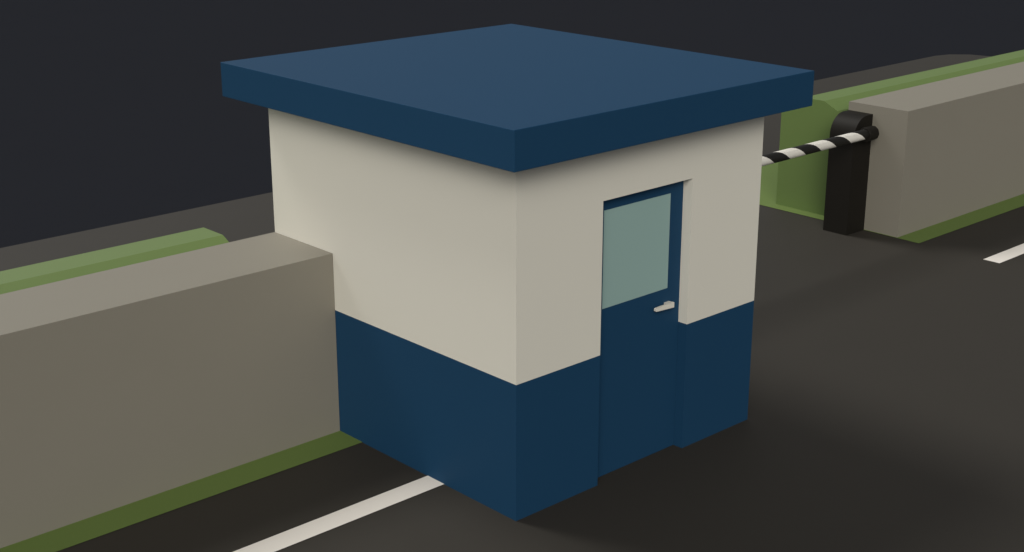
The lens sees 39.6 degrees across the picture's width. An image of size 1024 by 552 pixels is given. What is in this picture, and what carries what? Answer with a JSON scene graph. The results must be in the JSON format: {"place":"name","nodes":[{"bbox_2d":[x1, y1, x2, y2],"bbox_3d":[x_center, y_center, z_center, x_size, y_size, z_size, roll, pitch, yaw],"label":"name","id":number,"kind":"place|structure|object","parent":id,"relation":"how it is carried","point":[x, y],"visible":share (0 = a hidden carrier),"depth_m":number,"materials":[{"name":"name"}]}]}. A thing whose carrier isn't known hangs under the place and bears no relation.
{"place":"outdoors","nodes":[
{"label":"outdoors","id":0,"kind":"place"},
{"bbox_2d":[0,54,1023,551],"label":"road","id":1,"kind":"structure","parent":0,"point":[886,396],"depth_m":10.66,"materials":[{"name":"black asphalt"}]},
{"bbox_2d":[0,431,361,551],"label":"grass strip","id":2,"kind":"object","parent":1,"relation":"on","point":[75,533],"depth_m":9.92,"materials":[{"name":"green plant"}]},
{"bbox_2d":[0,227,228,293],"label":"hedge","id":3,"kind":"object","parent":2,"relation":"on","point":[38,274],"visible":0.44,"depth_m":10.69,"materials":[{"name":"green plant"}]},
{"bbox_2d":[0,232,339,547],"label":"concrete wall","id":4,"kind":"structure","parent":2,"relation":"on","point":[124,385],"depth_m":9.82,"materials":[{"name":"grey concrete"}]},
{"bbox_2d":[233,476,442,551],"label":"road marking","id":5,"kind":"object","parent":1,"relation":"on","point":[287,538],"depth_m":9.64,"materials":[{"name":"paint"}]},
{"bbox_2d":[220,24,813,520],"bbox_3d":[0.004,-0.236,10.919,2.971,2.759,3.244,-16,24,-40],"label":"gate booth","id":6,"kind":"object","parent":1,"relation":"on","point":[540,244],"visible":0.99,"depth_m":9.92,"materials":[{"name":"blue paint"}]},
{"bbox_2d":[598,181,683,476],"bbox_3d":[0.889,0.382,10.116,0.904,2.080,0.092,-16,24,-40],"label":"door","id":7,"kind":"structure","parent":6,"relation":"in","point":[642,231],"depth_m":10.13,"materials":[{"name":"blue paint"}]},
{"bbox_2d":[762,110,878,235],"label":"barrier gate","id":8,"kind":"structure","parent":1,"relation":"on","point":[853,135],"depth_m":15.86,"materials":[{"name":"black metal"}]},
{"bbox_2d":[759,162,1023,242],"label":"grass strip","id":9,"kind":"object","parent":1,"relation":"on","point":[768,186],"depth_m":16.96,"materials":[{"name":"green plant"}]},
{"bbox_2d":[776,50,1023,214],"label":"hedge","id":10,"kind":"object","parent":9,"relation":"on","point":[801,182],"visible":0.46,"depth_m":16.92,"materials":[{"name":"green plant"}]},
{"bbox_2d":[849,62,1023,236],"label":"concrete wall","id":11,"kind":"structure","parent":9,"relation":"on","point":[944,150],"depth_m":16.30,"materials":[{"name":"grey concrete"}]},
{"bbox_2d":[984,243,1023,262],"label":"road marking","id":12,"kind":"object","parent":1,"relation":"on","point":[1008,254],"visible":1,"depth_m":15.32,"materials":[{"name":"paint"}]},
{"bbox_2d":[0,0,1023,247],"bbox_3d":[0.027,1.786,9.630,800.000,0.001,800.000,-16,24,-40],"label":"sky","id":13,"kind":"structure","parent":0,"point":[112,112],"depth_m":29.05,"materials":[{"name":"black"}]}
]}

